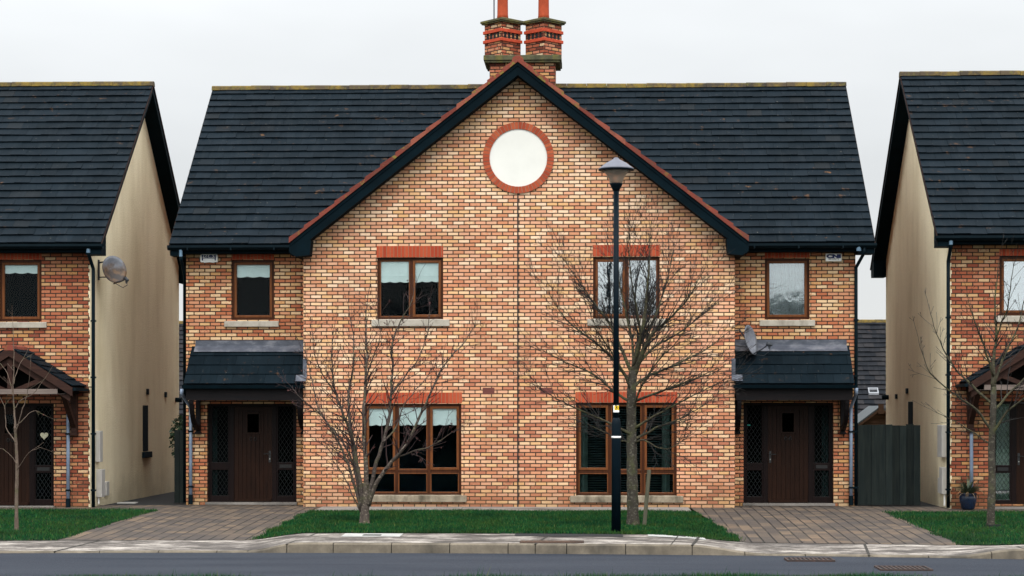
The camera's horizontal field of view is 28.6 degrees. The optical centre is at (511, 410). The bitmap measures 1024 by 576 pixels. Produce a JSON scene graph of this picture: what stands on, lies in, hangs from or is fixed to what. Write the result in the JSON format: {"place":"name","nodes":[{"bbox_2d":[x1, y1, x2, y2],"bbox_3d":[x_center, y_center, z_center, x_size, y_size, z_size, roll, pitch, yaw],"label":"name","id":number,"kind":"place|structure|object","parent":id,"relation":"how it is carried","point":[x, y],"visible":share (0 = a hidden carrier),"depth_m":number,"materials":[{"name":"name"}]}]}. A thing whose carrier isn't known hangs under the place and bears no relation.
{"place":"outdoors","nodes":[
{"label":"outdoors","id":0,"kind":"place"},
{"bbox_2d":[0,507,157,540],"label":"lawn","id":1,"kind":"structure","parent":0,"point":[57,523],"depth_m":36.45,"materials":[{"name":"plant"}]},
{"bbox_2d":[0,314,59,528],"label":"bare tree","id":2,"kind":"object","parent":1,"relation":"on","point":[16,518],"visible":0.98,"depth_m":35.29,"materials":[{"name":"brown plant"}]},
{"bbox_2d":[0,505,174,509],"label":"path","id":3,"kind":"structure","parent":0,"point":[154,507],"depth_m":40.95,"materials":[{"name":"grey concrete"}]},
{"bbox_2d":[107,492,185,504],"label":"passage floor","id":4,"kind":"structure","parent":0,"point":[164,499],"depth_m":44.36,"materials":[{"name":"grey concrete"}]},
{"bbox_2d":[117,502,137,503],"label":"stone slab","id":5,"kind":"structure","parent":4,"relation":"on","point":[127,502],"depth_m":42.70,"materials":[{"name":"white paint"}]},
{"bbox_2d":[169,414,182,455],"bbox_3d":[-7.223,1.019,43.916,0.559,1.924,0.619,0,0,2],"label":"ivy bush","id":6,"kind":"object","parent":4,"relation":"on","point":[177,425],"visible":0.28,"depth_m":43.86,"materials":[{"name":"green plant"}]},
{"bbox_2d":[174,430,182,502],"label":"wooden gate","id":7,"kind":"structure","parent":4,"relation":"on","point":[178,466],"depth_m":42.62,"materials":[{"name":"grey wood"}]},
{"bbox_2d":[60,505,319,539],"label":"driveway","id":8,"kind":"structure","parent":0,"point":[212,522],"depth_m":36.74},
{"bbox_2d":[252,507,745,541],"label":"lawn","id":9,"kind":"structure","parent":0,"point":[501,530],"depth_m":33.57,"materials":[{"name":"plant"}]},
{"bbox_2d":[276,265,484,523],"bbox_3d":[-2.305,-0.298,35.664,3.743,4.746,2.499,0,0,2],"label":"bare tree","id":10,"kind":"object","parent":9,"relation":"on","point":[365,491],"visible":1,"depth_m":35.73,"materials":[{"name":"brown plant"}]},
{"bbox_2d":[598,157,633,532],"bbox_3d":[1.736,-1.040,33.537,0.592,6.363,0.592,0,0,2],"label":"street lamp","id":11,"kind":"object","parent":9,"relation":"on","point":[615,170],"visible":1,"depth_m":33.49,"materials":[{"name":"black metal"}]},
{"bbox_2d":[505,191,762,525],"bbox_3d":[2.131,-0.930,35.074,4.543,6.010,3.048,0,0,2],"label":"bare tree","id":12,"kind":"object","parent":9,"relation":"on","point":[632,382],"visible":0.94,"depth_m":35.12,"materials":[{"name":"grey plant"}]},
{"bbox_2d":[642,470,650,524],"bbox_3d":[2.346,1.583,35.109,0.072,1.095,0.248,0,0,35],"label":"tree stake","id":13,"kind":"object","parent":9,"relation":"on","point":[646,500],"visible":0.79,"depth_m":35.09,"materials":[{"name":"brown wood"}]},
{"bbox_2d":[315,506,690,511],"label":"path","id":14,"kind":"structure","parent":0,"point":[338,508],"depth_m":40.35,"materials":[{"name":"grey concrete"}]},
{"bbox_2d":[0,553,1023,575],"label":"road","id":15,"kind":"structure","parent":0,"point":[245,564],"depth_m":28.82,"materials":[{"name":"grey asphalt"}]},
{"bbox_2d":[0,542,1023,558],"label":"kerb","id":16,"kind":"structure","parent":15,"relation":"on","point":[529,548],"depth_m":31.37,"materials":[{"name":"concrete"}]},
{"bbox_2d":[216,545,991,558],"bbox_3d":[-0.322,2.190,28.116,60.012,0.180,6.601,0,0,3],"label":"kerb joint","id":17,"kind":"object","parent":16,"relation":"on","point":[535,550],"visible":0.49,"depth_m":31.36,"materials":[{"name":"grey concrete"}]},
{"bbox_2d":[784,557,834,561],"bbox_3d":[4.383,2.241,29.642,0.696,0.118,0.537,0,0,2],"label":"drain grate","id":18,"kind":"object","parent":15,"relation":"on","point":[808,559],"visible":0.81,"depth_m":29.55,"materials":[{"name":"metal"}]},
{"bbox_2d":[874,565,932,570],"bbox_3d":[5.446,2.241,28.002,0.716,0.118,0.676,0,0,2],"label":"drain grate","id":19,"kind":"object","parent":15,"relation":"on","point":[902,568],"visible":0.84,"depth_m":27.89,"materials":[{"name":"metal"}]},
{"bbox_2d":[0,513,1023,555],"bbox_3d":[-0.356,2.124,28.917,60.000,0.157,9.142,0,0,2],"label":"pavement","id":20,"kind":"structure","parent":0,"point":[876,549],"depth_m":32.23,"materials":[{"name":"concrete"}]},
{"bbox_2d":[0,81,185,506],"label":"brick house","id":21,"kind":"structure","parent":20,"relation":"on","point":[87,181],"depth_m":42.82,"materials":[{"name":"tile"}]},
{"bbox_2d":[0,407,28,504],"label":"front door","id":22,"kind":"structure","parent":21,"relation":"in","point":[7,463],"depth_m":41.26,"materials":[{"name":"brown wood"}]},
{"bbox_2d":[0,253,46,327],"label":"window","id":23,"kind":"structure","parent":21,"relation":"in","point":[20,280],"depth_m":41.23,"materials":[{"name":"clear glass"}]},
{"bbox_2d":[40,433,47,439],"bbox_3d":[-9.588,0.357,41.237,0.166,0.488,0.012,0,0,2],"label":"heart ornament","id":24,"kind":"object","parent":21,"relation":"hanging from","point":[43,435],"visible":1,"depth_m":41.23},
{"bbox_2d":[98,256,128,287],"bbox_3d":[-8.221,-2.867,41.548,0.733,0.685,0.533,0,0,2],"label":"satellite dish","id":25,"kind":"object","parent":21,"relation":"attached to","point":[114,269],"visible":1,"depth_m":41.68,"materials":[{"name":"grey metal"}]},
{"bbox_2d":[143,405,147,450],"bbox_3d":[-8.401,0.403,46.108,0.012,1.051,0.522,0,0,2],"label":"side window","id":26,"kind":"structure","parent":21,"relation":"in","point":[145,407],"depth_m":46.09,"materials":[{"name":"black glass"}]},
{"bbox_2d":[342,533,402,536],"bbox_3d":[-2.299,2.056,33.099,0.965,0.034,0.664,0,0,2],"label":"meter cover","id":27,"kind":"object","parent":20,"relation":"on","point":[372,534],"visible":1,"depth_m":33.07,"materials":[{"name":"white paint"}]},
{"bbox_2d":[520,540,583,542],"bbox_3d":[0.631,2.065,31.751,1.010,0.009,0.460,0,0,2],"label":"iron cover","id":28,"kind":"object","parent":20,"relation":"on","point":[551,541],"visible":1,"depth_m":31.75,"materials":[{"name":"grey metal"}]},
{"bbox_2d":[515,533,622,536],"bbox_3d":[0.933,2.044,33.053,1.810,0.011,0.629,0,0,5],"label":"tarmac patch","id":29,"kind":"object","parent":20,"relation":"on","point":[556,535],"visible":1,"depth_m":33.15,"materials":[{"name":"grey asphalt"}]},
{"bbox_2d":[648,534,705,539],"bbox_3d":[2.705,2.067,33.177,0.938,0.068,0.871,0,0,2],"label":"meter cover","id":30,"kind":"object","parent":20,"relation":"on","point":[679,536],"visible":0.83,"depth_m":32.96,"materials":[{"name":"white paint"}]},
{"bbox_2d":[0,0,1023,320],"label":"sky","id":31,"kind":"structure","parent":0,"point":[188,48],"materials":[{"name":"white"}]},
{"bbox_2d":[691,506,957,544],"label":"driveway","id":32,"kind":"structure","parent":0,"point":[825,524],"depth_m":36.07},
{"bbox_2d":[858,404,885,424],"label":"garden shed","id":33,"kind":"structure","parent":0,"point":[872,415],"depth_m":52.71,"materials":[{"name":"brown wood"}]},
{"bbox_2d":[855,501,939,506],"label":"passage floor","id":34,"kind":"structure","parent":0,"point":[923,504],"depth_m":42.02,"materials":[{"name":"grey concrete"}]},
{"bbox_2d":[858,424,919,504],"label":"wooden gate","id":35,"kind":"structure","parent":34,"relation":"on","point":[888,464],"depth_m":41.58,"materials":[{"name":"grey wood"}]},
{"bbox_2d":[870,70,1023,508],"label":"brick house","id":36,"kind":"structure","parent":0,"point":[952,194],"depth_m":41.89,"materials":[{"name":"tile"}]},
{"bbox_2d":[908,402,912,423],"bbox_3d":[8.987,0.319,45.368,0.012,1.046,0.648,0,0,2],"label":"side window","id":37,"kind":"structure","parent":36,"relation":"in","point":[910,404],"depth_m":45.33,"materials":[{"name":"black glass"}]},
{"bbox_2d":[994,249,1023,321],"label":"window","id":38,"kind":"structure","parent":36,"relation":"in","point":[1006,272],"depth_m":40.57,"materials":[{"name":"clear glass"}]},
{"bbox_2d":[1016,404,1023,503],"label":"front door","id":39,"kind":"structure","parent":36,"relation":"in","point":[1020,407],"depth_m":40.48,"materials":[{"name":"brown wood"}]},
{"bbox_2d":[874,507,1023,511],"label":"path","id":40,"kind":"structure","parent":0,"point":[921,509],"depth_m":40.13,"materials":[{"name":"grey concrete"}]},
{"bbox_2d":[944,475,985,509],"bbox_3d":[9.045,1.604,39.977,1.048,0.720,1.035,0,0,2],"label":"potted plant","id":41,"kind":"object","parent":40,"relation":"on","point":[968,498],"visible":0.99,"depth_m":39.88,"materials":[{"name":"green plant"}]},
{"bbox_2d":[882,509,1023,544],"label":"lawn","id":42,"kind":"structure","parent":0,"point":[973,530],"depth_m":34.86,"materials":[{"name":"plant"}]},
{"bbox_2d":[909,234,1023,526],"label":"bare tree","id":43,"kind":"object","parent":42,"relation":"on","point":[992,426],"visible":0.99,"depth_m":35.37,"materials":[{"name":"grey plant"}]},
{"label":"back garden ground","id":44,"kind":"structure","parent":0,"visible":0},
{"bbox_2d":[179,321,182,414],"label":"bungalow","id":45,"kind":"object","parent":44,"relation":"on","point":[180,362],"depth_m":66.56,"materials":[{"name":"tile"}]},
{"bbox_2d":[167,0,876,511],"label":"brick house","id":46,"kind":"structure","parent":44,"relation":"on","point":[307,208],"depth_m":41.20,"materials":[{"name":"brick"}]},
{"bbox_2d":[200,254,217,262],"bbox_3d":[-6.323,-3.179,41.995,0.370,0.187,0.080,0,0,2],"label":"alarm box","id":47,"kind":"object","parent":46,"relation":"attached to","point":[208,258],"visible":1,"depth_m":41.96,"materials":[{"name":"white plastic"}]},
{"bbox_2d":[224,254,278,326],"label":"window","id":48,"kind":"structure","parent":46,"relation":"in","point":[252,280],"depth_m":42.10,"materials":[{"name":"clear glass"}]},
{"bbox_2d":[234,407,271,501],"bbox_3d":[-5.419,0.908,42.098,0.792,1.984,0.119,0,0,2],"label":"front door","id":49,"kind":"structure","parent":46,"relation":"in","point":[252,450],"depth_m":42.13,"materials":[{"name":"brown wood"}]},
{"bbox_2d":[371,246,449,325],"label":"window","id":50,"kind":"structure","parent":46,"relation":"in","point":[393,273],"depth_m":41.20,"materials":[{"name":"brown glass"}]},
{"bbox_2d":[363,393,466,501],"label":"window","id":51,"kind":"structure","parent":46,"relation":"in","point":[413,480],"depth_m":41.21,"materials":[{"name":"brown glass"}]},
{"bbox_2d":[493,0,494,18],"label":"aerial pole","id":52,"kind":"object","parent":46,"relation":"on","point":[493,9],"visible":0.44,"depth_m":46.49,"materials":[{"name":"grey metal"}]},
{"bbox_2d":[587,245,665,325],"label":"window","id":53,"kind":"structure","parent":46,"relation":"in","point":[599,278],"depth_m":41.03,"materials":[{"name":"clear glass"}]},
{"bbox_2d":[570,392,682,502],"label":"window","id":54,"kind":"structure","parent":46,"relation":"in","point":[593,455],"depth_m":41.04,"materials":[{"name":"brown glass"}]},
{"bbox_2d":[735,325,771,355],"bbox_3d":[4.921,-1.435,41.128,0.762,0.641,0.547,0,0,2],"label":"satellite dish","id":55,"kind":"object","parent":46,"relation":"attached to","point":[750,337],"visible":0.9,"depth_m":41.24,"materials":[{"name":"grey metal"}]},
{"bbox_2d":[759,252,814,325],"bbox_3d":[5.688,-2.514,41.649,1.140,1.534,0.298,0,0,2],"label":"window","id":56,"kind":"structure","parent":46,"relation":"in","point":[786,280],"depth_m":41.75,"materials":[{"name":"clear glass"}]},
{"bbox_2d":[768,406,807,502],"bbox_3d":[5.716,0.898,41.649,0.828,2.004,0.119,0,0,2],"label":"front door","id":57,"kind":"structure","parent":46,"relation":"in","point":[787,451],"depth_m":41.68,"materials":[{"name":"brown wood"}]},
{"bbox_2d":[825,253,841,261],"bbox_3d":[6.629,-3.158,41.476,0.339,0.169,0.076,0,0,2],"label":"alarm box","id":58,"kind":"object","parent":46,"relation":"attached to","point":[833,257],"visible":1,"depth_m":41.44,"materials":[{"name":"white plastic"}]},
{"bbox_2d":[858,319,885,412],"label":"bungalow","id":59,"kind":"object","parent":44,"relation":"on","point":[872,362],"visible":0.04,"depth_m":65.62,"materials":[{"name":"tile"}]},
{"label":"verge","id":60,"kind":"structure","parent":0,"visible":0},
{"bbox_2d":[4,567,1021,575],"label":"grass","id":61,"kind":"structure","parent":60,"relation":"on","point":[759,574],"depth_m":25.47,"materials":[{"name":"green plant"}]}
]}

